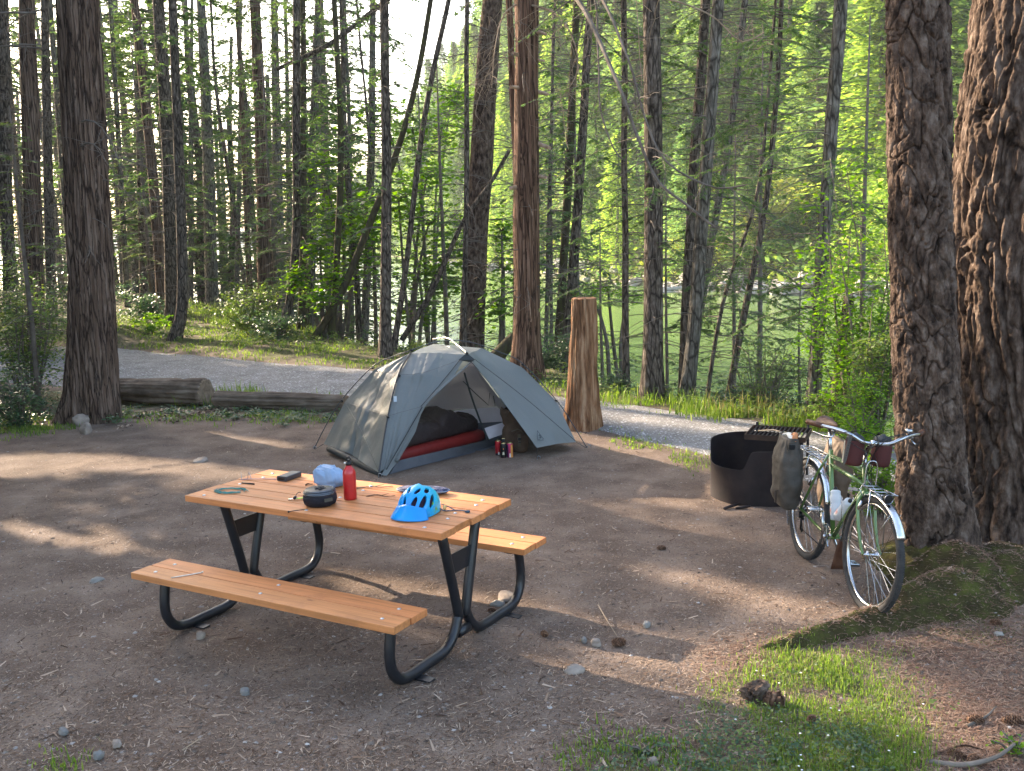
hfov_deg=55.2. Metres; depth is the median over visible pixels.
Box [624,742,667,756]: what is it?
shrub
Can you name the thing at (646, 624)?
stone
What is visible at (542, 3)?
conifer
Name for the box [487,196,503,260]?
conifer
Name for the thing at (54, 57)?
conifer
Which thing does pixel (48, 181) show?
conifer
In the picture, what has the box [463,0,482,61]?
conifer
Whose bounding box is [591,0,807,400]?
conifer
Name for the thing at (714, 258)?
broadleaf
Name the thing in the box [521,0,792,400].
conifer
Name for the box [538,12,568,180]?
conifer
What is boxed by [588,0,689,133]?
conifer
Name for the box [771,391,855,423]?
shrub
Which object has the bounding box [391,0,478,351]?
conifer
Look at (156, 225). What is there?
cedar tree
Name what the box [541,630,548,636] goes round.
pine cone
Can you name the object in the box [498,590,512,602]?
stone
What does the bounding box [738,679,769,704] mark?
bark chunk
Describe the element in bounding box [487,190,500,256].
conifer
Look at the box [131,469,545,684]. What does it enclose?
picnic table
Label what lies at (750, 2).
conifer
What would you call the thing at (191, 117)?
conifer
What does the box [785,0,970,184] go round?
conifer
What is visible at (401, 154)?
conifer
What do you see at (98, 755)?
stone
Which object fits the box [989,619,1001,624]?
pine cone
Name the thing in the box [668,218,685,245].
broadleaf
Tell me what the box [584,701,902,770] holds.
clover
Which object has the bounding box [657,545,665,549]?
pine cone
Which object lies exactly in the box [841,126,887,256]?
conifer
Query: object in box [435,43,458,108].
conifer
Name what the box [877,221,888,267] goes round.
broadleaf
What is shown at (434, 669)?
pebbles
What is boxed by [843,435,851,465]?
rubber strap
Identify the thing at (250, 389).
grass
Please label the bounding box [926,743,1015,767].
stick
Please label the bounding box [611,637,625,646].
pine cone
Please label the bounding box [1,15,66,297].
conifer
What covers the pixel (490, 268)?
rock
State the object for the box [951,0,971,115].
conifer
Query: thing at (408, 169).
conifer
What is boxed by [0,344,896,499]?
gravel road
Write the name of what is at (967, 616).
moss tufts
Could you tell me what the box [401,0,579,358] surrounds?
conifer
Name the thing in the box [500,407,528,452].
backpack
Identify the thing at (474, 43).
conifer
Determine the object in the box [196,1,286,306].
conifer
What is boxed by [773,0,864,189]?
conifer
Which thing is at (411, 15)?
sky
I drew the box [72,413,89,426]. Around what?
stone
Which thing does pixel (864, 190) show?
conifer sapling
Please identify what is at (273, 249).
conifer sapling
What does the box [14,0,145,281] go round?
conifer
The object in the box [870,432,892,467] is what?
handlebar pouch
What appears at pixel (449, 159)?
conifer
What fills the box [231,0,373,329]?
conifer
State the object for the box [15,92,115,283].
conifer
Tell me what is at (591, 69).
conifer
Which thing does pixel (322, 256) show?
maple tree
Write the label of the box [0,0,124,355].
tree
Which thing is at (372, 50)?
conifer
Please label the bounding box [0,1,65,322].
conifer
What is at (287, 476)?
power bank
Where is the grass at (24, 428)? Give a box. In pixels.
[0,407,112,441]
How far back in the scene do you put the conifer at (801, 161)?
75.96 m
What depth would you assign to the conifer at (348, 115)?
29.10 m
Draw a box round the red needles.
[663,539,1023,770]
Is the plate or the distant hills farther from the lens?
the distant hills
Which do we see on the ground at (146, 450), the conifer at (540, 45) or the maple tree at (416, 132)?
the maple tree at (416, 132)
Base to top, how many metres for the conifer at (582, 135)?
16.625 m
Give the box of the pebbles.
[0,417,1023,770]
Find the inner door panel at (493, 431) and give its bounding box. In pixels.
[484,422,503,438]
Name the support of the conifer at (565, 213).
on the ground at (146, 450)
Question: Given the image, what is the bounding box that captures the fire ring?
[710,422,811,506]
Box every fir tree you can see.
[759,0,1023,649]
[952,0,1023,544]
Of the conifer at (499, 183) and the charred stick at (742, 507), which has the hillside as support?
the conifer at (499, 183)
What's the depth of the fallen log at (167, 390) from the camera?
14.00 m
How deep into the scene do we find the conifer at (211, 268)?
36.98 m
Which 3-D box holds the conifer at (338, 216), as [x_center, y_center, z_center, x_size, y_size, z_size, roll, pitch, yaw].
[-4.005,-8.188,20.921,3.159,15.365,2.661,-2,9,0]
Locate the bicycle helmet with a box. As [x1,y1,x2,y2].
[390,483,469,521]
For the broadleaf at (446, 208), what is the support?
on the hillside
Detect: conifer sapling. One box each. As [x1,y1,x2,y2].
[0,106,66,417]
[101,9,223,310]
[188,50,330,316]
[208,224,317,312]
[245,119,370,306]
[343,86,491,349]
[352,55,512,346]
[484,68,678,376]
[544,226,643,393]
[605,180,719,398]
[669,26,834,405]
[671,133,797,407]
[757,260,830,405]
[777,16,894,435]
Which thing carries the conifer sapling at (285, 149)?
on the ground at (146, 450)
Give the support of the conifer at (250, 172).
on the ground at (146, 450)
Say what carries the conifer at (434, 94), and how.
on the hillside
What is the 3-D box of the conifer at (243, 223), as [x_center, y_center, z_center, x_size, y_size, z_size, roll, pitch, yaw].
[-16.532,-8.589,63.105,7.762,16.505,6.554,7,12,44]
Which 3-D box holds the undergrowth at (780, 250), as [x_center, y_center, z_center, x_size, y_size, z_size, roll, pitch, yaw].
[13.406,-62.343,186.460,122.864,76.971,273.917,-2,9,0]
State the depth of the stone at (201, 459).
10.25 m
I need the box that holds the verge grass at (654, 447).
[580,426,709,475]
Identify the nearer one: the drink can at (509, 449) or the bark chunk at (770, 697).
the bark chunk at (770, 697)
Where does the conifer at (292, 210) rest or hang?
on the ground at (146, 450)
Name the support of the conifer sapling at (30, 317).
on the ground at (146, 450)
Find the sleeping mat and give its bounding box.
[400,429,484,459]
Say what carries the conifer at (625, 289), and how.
on the ground at (146, 450)
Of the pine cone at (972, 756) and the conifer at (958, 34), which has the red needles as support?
the pine cone at (972, 756)
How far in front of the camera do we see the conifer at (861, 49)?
70.25 m
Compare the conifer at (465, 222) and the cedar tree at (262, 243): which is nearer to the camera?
the conifer at (465, 222)
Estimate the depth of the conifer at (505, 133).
135.24 m
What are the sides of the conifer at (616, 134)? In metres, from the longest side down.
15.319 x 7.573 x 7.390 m
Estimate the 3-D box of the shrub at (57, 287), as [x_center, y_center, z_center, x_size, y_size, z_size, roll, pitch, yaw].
[-10.366,-2.196,23.966,2.447,2.113,2.331,3,10,26]
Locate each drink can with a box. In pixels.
[495,440,500,454]
[500,442,506,457]
[507,442,512,457]
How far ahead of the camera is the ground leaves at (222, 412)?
12.91 m
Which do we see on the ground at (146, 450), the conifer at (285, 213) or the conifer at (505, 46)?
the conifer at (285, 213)
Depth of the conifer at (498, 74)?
175.85 m
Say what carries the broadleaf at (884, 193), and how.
on the hillside
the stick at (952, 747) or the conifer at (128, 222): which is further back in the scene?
the conifer at (128, 222)
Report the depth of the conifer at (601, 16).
125.82 m
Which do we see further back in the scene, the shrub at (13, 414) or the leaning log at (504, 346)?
the leaning log at (504, 346)
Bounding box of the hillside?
[341,2,967,300]
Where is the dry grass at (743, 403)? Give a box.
[678,379,837,425]
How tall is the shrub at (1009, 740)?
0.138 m
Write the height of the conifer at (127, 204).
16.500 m
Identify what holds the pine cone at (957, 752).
on the red needles
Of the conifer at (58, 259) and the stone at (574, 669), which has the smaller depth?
the stone at (574, 669)
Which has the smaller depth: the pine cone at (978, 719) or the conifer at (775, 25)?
the pine cone at (978, 719)
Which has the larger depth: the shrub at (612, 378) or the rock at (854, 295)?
the rock at (854, 295)
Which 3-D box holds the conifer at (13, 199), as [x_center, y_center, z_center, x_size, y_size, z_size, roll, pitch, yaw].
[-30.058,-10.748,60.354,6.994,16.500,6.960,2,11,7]
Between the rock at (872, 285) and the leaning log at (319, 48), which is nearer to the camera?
the leaning log at (319, 48)
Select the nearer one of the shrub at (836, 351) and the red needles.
the red needles
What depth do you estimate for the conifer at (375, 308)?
25.41 m
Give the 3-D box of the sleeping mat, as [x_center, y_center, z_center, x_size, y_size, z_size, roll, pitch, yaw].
[-0.909,0.615,10.478,0.560,0.158,1.520,6,11,39]
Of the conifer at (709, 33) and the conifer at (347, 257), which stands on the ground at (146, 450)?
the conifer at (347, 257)
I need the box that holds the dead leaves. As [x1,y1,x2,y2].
[113,407,256,429]
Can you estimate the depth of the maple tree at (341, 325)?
24.86 m
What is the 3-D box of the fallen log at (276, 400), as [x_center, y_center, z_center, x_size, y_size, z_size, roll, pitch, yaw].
[-3.150,0.218,13.324,1.979,0.274,0.275,1,9,15]
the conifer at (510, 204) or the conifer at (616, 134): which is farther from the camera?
the conifer at (510, 204)
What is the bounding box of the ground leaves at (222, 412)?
[111,402,339,428]
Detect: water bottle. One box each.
[830,487,841,519]
[834,498,852,520]
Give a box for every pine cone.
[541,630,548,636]
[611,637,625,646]
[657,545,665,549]
[806,714,815,722]
[947,749,966,760]
[966,714,984,724]
[966,753,978,760]
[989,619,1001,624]
[1001,714,1023,725]
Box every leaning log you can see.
[276,0,390,70]
[399,150,510,341]
[491,333,511,358]
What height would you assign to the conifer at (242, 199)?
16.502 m
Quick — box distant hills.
[0,230,251,254]
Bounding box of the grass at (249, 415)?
[112,404,338,428]
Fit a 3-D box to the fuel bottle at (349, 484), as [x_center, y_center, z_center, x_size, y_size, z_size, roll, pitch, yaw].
[-0.946,0.536,5.697,0.076,0.255,0.076,-2,9,0]
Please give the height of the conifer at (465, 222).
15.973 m
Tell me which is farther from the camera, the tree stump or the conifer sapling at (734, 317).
the conifer sapling at (734, 317)
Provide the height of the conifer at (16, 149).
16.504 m
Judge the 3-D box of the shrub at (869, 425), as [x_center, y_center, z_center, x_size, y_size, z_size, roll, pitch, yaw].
[3.497,0.311,9.822,0.857,0.953,0.756,-6,10,-28]
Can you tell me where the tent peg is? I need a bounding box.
[171,571,202,577]
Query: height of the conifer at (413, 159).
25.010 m
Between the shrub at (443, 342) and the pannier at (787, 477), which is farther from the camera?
the shrub at (443, 342)
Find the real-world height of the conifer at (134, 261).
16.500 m
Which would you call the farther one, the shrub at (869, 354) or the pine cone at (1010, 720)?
the shrub at (869, 354)
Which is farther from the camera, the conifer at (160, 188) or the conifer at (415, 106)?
the conifer at (415, 106)
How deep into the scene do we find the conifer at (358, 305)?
24.38 m
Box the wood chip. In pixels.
[758,429,779,431]
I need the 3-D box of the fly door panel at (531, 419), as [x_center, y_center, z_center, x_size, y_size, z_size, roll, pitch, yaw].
[0.106,0.130,10.270,1.116,0.981,0.830,-2,9,0]
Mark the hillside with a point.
(603, 278)
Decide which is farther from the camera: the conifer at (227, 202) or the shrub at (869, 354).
the conifer at (227, 202)
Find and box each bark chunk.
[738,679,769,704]
[763,691,785,707]
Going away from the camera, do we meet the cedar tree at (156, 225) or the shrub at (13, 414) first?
the shrub at (13, 414)
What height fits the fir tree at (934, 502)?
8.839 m
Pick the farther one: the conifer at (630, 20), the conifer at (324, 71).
the conifer at (630, 20)
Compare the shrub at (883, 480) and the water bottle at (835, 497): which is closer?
the water bottle at (835, 497)
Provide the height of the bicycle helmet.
0.176 m
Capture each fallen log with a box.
[119,378,214,404]
[211,390,348,411]
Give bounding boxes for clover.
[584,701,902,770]
[694,656,960,770]
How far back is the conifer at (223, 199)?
60.62 m
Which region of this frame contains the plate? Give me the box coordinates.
[396,485,449,493]
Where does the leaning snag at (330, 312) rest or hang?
on the ground at (146, 450)
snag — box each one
[311,0,441,339]
[828,296,853,415]
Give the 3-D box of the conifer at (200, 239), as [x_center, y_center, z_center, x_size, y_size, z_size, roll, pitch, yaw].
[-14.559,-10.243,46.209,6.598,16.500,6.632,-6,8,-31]
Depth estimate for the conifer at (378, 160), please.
372.61 m
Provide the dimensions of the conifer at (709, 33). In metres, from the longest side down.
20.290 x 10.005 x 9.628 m
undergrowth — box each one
[375,4,963,292]
[376,101,953,290]
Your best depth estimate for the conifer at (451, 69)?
243.51 m
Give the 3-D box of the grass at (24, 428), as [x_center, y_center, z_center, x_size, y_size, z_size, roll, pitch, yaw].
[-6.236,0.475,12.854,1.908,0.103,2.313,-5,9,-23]
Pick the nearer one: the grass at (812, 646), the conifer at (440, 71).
the grass at (812, 646)
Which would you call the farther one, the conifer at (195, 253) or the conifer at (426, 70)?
the conifer at (426, 70)
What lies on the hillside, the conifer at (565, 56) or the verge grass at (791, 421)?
the conifer at (565, 56)
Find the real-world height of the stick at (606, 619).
0.035 m
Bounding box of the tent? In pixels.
[313,337,590,477]
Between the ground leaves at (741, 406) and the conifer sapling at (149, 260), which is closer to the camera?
the ground leaves at (741, 406)
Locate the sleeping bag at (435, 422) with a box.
[407,406,477,446]
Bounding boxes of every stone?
[58,726,68,735]
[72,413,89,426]
[79,422,91,434]
[89,576,104,583]
[93,750,104,760]
[112,739,121,748]
[192,456,207,462]
[196,631,205,639]
[240,687,249,695]
[489,600,504,606]
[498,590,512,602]
[564,663,584,674]
[581,636,586,643]
[590,638,600,646]
[643,620,650,627]
[648,756,657,766]
[993,631,1003,635]
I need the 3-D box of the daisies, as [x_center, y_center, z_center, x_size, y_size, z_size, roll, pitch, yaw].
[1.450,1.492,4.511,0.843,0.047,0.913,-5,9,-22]
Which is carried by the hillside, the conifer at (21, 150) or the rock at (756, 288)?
the rock at (756, 288)
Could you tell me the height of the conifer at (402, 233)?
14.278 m
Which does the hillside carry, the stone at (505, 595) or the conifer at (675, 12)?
the conifer at (675, 12)
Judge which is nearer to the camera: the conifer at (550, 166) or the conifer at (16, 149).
the conifer at (550, 166)
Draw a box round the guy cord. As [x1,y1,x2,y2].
[214,487,247,493]
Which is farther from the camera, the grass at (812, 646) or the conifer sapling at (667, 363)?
the conifer sapling at (667, 363)
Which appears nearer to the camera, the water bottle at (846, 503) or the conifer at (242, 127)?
the water bottle at (846, 503)
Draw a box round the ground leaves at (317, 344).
[116,307,401,355]
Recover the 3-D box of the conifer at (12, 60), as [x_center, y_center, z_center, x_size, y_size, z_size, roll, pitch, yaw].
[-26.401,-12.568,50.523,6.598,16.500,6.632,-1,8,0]
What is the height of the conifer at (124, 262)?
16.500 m
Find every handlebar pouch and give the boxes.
[842,432,864,465]
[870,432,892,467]
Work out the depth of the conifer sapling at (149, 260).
29.32 m
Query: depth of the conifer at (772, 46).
14.18 m
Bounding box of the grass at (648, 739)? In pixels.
[541,711,723,770]
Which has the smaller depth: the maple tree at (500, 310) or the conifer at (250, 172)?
the maple tree at (500, 310)
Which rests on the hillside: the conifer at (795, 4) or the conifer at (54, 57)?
the conifer at (795, 4)
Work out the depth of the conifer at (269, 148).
49.72 m
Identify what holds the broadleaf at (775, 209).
on the hillside
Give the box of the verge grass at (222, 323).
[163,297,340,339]
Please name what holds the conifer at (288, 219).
on the ground at (146, 450)
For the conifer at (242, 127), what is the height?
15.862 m
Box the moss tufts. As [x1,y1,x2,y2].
[806,539,1023,662]
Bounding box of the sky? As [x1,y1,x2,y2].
[9,0,480,237]
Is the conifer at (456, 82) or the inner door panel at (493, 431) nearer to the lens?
the inner door panel at (493, 431)
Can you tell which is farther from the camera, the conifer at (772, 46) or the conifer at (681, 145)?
the conifer at (681, 145)
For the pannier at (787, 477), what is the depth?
6.61 m
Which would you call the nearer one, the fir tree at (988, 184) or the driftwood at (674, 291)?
the fir tree at (988, 184)
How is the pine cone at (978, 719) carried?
on the red needles
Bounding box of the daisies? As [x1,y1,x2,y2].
[711,670,924,769]
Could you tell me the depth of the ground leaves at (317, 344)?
21.33 m
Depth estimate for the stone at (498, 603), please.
6.03 m
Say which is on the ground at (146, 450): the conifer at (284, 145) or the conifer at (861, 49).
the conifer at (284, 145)
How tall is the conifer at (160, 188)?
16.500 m
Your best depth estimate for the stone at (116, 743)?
4.45 m
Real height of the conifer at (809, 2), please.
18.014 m
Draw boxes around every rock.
[487,263,498,270]
[579,261,594,272]
[609,263,621,272]
[629,277,641,285]
[736,286,768,293]
[769,282,811,295]
[798,271,813,286]
[849,292,872,299]
[855,279,877,288]
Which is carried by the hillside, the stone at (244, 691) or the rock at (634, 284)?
the rock at (634, 284)
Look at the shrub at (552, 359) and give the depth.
17.00 m
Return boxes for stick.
[182,738,200,750]
[597,604,619,639]
[723,502,740,509]
[735,505,750,508]
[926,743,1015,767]
[931,744,985,756]
[966,706,995,726]
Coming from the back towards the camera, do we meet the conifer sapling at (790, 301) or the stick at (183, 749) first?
the conifer sapling at (790, 301)
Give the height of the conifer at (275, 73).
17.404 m
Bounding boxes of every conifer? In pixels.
[0,0,61,343]
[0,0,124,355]
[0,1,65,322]
[0,2,66,291]
[0,17,57,261]
[0,22,57,284]
[0,79,57,279]
[0,92,57,284]
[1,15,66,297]
[9,0,135,284]
[9,5,129,271]
[10,0,66,321]
[11,53,66,289]
[12,1,157,256]
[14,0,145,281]
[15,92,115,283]
[17,119,129,284]
[35,0,204,306]
[37,0,183,300]
[37,0,241,297]
[39,49,156,293]
[101,0,234,325]
[101,6,195,292]
[102,0,228,291]
[104,0,244,340]
[107,0,229,299]
[108,123,159,292]
[111,103,194,292]
[114,15,226,292]
[118,0,253,302]
[119,3,255,297]
[130,89,255,301]
[141,0,243,300]
[149,0,252,305]
[157,37,291,308]
[178,0,292,307]
[183,24,308,307]
[193,0,255,305]
[193,124,243,305]
[194,113,254,305]
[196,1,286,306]
[204,0,363,336]
[215,118,255,307]
[217,74,318,316]
[217,101,285,292]
[220,0,324,316]
[227,150,295,314]
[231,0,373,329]
[231,3,421,332]
[238,0,374,328]
[240,156,318,310]
[242,115,354,326]
[242,158,296,315]
[243,0,404,343]
[246,9,329,319]
[254,72,406,340]
[264,0,392,337]
[266,63,347,317]
[274,0,425,343]
[295,0,469,357]
[306,0,409,344]
[317,0,401,346]
[317,0,427,346]
[318,128,379,329]
[319,170,373,314]
[375,154,380,173]
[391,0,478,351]
[392,157,404,228]
[396,211,407,252]
[399,143,405,158]
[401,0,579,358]
[401,130,432,224]
[402,145,415,216]
[403,0,511,351]
[405,121,431,210]
[412,94,417,122]
[416,149,450,232]
[419,60,438,118]
[423,127,456,228]
[430,85,436,109]
[430,91,456,189]
[433,155,461,237]
[434,43,447,85]
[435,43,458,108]
[442,41,459,137]
[443,76,471,168]
[443,128,469,219]
[446,55,473,148]
[446,209,462,253]
[453,22,478,133]
[453,25,464,78]
[456,38,463,55]
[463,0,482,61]
[463,77,507,201]
[469,53,506,137]
[471,0,514,96]
[471,10,479,68]
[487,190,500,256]
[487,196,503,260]
[488,77,543,235]
[488,146,510,231]
[492,34,560,180]
[494,20,514,145]
[495,39,559,194]
[499,0,611,365]
[500,0,667,372]
[500,1,608,367]
[500,183,512,254]
[509,0,642,369]
[518,0,749,393]
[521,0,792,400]
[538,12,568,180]
[539,0,571,97]
[544,26,570,118]
[552,73,634,223]
[553,23,612,157]
[558,0,619,108]
[558,162,609,260]
[559,0,606,97]
[570,0,787,396]
[572,76,608,195]
[581,129,642,275]
[588,0,642,142]
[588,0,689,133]
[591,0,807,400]
[592,15,643,186]
[593,24,672,195]
[604,0,837,395]
[616,66,683,226]
[617,0,683,61]
[630,174,674,248]
[636,0,865,401]
[637,0,882,397]
[638,0,754,177]
[660,0,718,115]
[663,25,692,158]
[663,123,713,274]
[668,0,737,105]
[671,0,888,416]
[714,143,774,278]
[715,0,787,148]
[723,0,825,111]
[743,0,805,66]
[766,0,860,161]
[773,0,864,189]
[775,137,820,238]
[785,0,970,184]
[793,0,886,220]
[837,1,884,147]
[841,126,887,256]
[869,0,970,177]
[874,0,971,118]
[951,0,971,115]
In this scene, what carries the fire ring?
on the ground at (146, 450)
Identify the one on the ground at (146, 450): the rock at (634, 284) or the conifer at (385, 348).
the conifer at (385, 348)
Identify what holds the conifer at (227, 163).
on the ground at (146, 450)
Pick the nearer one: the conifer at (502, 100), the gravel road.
the gravel road
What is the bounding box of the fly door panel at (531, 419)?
[469,348,575,447]
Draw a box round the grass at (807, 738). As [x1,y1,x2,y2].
[655,626,956,770]
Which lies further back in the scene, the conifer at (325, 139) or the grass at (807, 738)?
the conifer at (325, 139)
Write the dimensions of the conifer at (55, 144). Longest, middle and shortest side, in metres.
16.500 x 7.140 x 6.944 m
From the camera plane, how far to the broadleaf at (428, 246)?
217.65 m
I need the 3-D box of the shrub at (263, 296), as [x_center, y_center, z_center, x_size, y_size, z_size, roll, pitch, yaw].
[-6.057,-1.780,22.927,2.953,1.338,1.921,-2,9,0]
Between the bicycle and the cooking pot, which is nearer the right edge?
the bicycle
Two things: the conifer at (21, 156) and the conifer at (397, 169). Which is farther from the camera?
the conifer at (397, 169)
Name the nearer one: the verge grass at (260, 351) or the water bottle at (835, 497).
the water bottle at (835, 497)
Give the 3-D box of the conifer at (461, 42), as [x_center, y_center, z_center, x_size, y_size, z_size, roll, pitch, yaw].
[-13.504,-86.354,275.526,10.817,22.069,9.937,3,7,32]
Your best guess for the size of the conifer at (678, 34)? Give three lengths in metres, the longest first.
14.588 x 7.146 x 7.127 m
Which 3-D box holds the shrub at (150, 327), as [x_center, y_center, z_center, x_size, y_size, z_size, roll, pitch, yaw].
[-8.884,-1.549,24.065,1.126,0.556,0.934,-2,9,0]
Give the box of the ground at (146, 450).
[0,292,1023,770]
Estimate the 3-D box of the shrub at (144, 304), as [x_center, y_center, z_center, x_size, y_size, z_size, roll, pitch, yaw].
[-9.999,-2.368,27.004,2.568,1.528,2.337,-2,9,0]
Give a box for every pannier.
[770,432,802,509]
[817,435,853,506]
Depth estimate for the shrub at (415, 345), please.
20.52 m
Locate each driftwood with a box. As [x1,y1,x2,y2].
[663,286,681,290]
[663,290,681,293]
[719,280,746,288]
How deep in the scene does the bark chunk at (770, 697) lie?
4.67 m
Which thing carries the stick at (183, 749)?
on the ground at (146, 450)
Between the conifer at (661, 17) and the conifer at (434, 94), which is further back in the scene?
the conifer at (434, 94)
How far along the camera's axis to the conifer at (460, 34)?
283.47 m
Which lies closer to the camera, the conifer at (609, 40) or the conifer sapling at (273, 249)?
the conifer sapling at (273, 249)
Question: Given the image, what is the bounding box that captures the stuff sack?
[313,464,342,487]
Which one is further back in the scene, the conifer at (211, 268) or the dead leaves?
the conifer at (211, 268)
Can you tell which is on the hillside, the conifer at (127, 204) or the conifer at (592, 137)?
the conifer at (592, 137)
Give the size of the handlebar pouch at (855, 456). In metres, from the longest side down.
0.196 x 0.134 x 0.121 m
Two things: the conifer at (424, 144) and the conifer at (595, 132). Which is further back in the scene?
the conifer at (424, 144)
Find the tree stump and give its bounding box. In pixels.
[563,297,603,431]
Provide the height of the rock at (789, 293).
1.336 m
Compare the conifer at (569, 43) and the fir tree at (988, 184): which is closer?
the fir tree at (988, 184)
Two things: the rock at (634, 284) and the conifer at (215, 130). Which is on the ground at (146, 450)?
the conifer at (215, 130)
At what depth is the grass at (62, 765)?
4.32 m
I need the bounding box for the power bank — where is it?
[277,471,301,481]
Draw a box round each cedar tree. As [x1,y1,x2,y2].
[0,0,184,424]
[104,0,214,313]
[200,0,325,315]
[444,0,770,380]
[506,0,514,339]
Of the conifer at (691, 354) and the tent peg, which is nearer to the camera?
the tent peg
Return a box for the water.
[0,249,894,438]
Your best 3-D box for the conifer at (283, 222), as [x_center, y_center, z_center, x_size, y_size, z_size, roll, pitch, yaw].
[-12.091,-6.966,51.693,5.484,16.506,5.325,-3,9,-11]
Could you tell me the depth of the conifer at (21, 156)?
64.09 m
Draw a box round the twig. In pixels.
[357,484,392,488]
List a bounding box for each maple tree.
[278,232,356,337]
[282,117,417,340]
[345,149,491,343]
[350,68,474,344]
[472,205,512,358]
[559,268,643,386]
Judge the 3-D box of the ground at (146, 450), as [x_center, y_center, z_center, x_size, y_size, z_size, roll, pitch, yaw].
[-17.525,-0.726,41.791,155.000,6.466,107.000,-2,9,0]
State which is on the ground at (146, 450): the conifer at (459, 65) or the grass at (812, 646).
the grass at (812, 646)
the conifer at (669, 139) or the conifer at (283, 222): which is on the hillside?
the conifer at (669, 139)
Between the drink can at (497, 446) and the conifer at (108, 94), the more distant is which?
the conifer at (108, 94)
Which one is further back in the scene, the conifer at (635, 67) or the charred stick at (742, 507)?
the conifer at (635, 67)
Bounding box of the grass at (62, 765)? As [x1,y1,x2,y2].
[27,733,100,770]
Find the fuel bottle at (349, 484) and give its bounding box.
[343,456,356,499]
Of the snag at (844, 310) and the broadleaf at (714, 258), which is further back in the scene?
the broadleaf at (714, 258)
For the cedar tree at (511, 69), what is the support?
on the ground at (146, 450)
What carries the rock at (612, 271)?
on the hillside
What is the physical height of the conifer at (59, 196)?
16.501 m
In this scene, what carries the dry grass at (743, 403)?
on the ground at (146, 450)
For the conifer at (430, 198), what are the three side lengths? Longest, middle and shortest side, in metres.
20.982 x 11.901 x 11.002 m
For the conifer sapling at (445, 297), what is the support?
on the ground at (146, 450)
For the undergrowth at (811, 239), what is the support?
on the hillside
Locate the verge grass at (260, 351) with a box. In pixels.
[116,312,403,369]
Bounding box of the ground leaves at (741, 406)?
[530,361,890,433]
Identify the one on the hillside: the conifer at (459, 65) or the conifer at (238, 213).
the conifer at (459, 65)
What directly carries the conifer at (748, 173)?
on the hillside
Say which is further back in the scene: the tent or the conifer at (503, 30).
the conifer at (503, 30)
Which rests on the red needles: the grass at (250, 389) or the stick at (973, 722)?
the stick at (973, 722)
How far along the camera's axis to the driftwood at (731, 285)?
75.75 m
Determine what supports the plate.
on the picnic table
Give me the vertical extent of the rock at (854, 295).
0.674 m
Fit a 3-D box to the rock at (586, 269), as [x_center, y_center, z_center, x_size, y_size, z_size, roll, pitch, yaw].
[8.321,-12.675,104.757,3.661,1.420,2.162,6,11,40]
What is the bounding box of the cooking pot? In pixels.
[303,485,336,507]
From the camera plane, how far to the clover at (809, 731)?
4.38 m
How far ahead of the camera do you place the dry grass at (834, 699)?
4.76 m
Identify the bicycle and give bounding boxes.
[786,415,925,612]
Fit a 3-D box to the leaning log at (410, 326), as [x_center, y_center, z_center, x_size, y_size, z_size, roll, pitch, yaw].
[-1.037,-2.744,19.567,2.678,3.783,1.052,-2,9,0]
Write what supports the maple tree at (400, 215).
on the ground at (146, 450)
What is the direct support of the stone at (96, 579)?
on the ground at (146, 450)
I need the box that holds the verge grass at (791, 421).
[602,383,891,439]
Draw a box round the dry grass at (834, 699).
[749,638,955,770]
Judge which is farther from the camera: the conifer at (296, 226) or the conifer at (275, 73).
the conifer at (275, 73)
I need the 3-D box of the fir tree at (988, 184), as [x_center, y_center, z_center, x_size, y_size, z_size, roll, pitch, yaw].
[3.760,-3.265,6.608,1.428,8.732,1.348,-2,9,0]
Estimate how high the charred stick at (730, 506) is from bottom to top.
0.044 m
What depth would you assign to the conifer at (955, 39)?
74.61 m
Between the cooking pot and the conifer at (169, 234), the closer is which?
the cooking pot
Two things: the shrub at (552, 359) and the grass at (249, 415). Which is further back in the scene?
the shrub at (552, 359)
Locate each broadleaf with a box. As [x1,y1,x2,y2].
[418,230,440,251]
[443,198,463,218]
[539,204,560,236]
[539,216,556,247]
[604,183,643,240]
[663,233,740,278]
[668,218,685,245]
[728,170,820,248]
[852,162,888,257]
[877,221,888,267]
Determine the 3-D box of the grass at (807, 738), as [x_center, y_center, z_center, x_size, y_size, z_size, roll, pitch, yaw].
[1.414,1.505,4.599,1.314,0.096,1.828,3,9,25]
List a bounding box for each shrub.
[0,219,116,351]
[0,248,66,397]
[0,362,58,428]
[22,259,124,322]
[115,274,196,322]
[126,312,172,332]
[187,282,309,334]
[235,309,318,340]
[364,326,427,354]
[395,327,488,353]
[541,325,570,371]
[598,368,639,393]
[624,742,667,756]
[711,387,759,408]
[717,324,822,409]
[760,381,830,415]
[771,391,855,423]
[781,138,894,429]
[819,372,894,453]
[843,290,893,438]
[848,450,896,515]
[986,731,1023,755]
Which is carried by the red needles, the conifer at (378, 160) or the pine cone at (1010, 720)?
the pine cone at (1010, 720)
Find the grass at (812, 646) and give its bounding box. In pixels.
[585,617,998,770]
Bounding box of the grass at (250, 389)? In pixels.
[173,378,268,406]
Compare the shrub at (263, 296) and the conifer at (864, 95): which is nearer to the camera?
the shrub at (263, 296)
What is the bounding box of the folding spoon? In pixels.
[288,492,302,499]
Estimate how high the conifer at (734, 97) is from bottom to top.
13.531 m
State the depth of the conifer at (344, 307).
59.97 m
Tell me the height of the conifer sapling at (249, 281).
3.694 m
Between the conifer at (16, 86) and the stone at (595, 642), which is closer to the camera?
the stone at (595, 642)
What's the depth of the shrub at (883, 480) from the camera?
7.80 m

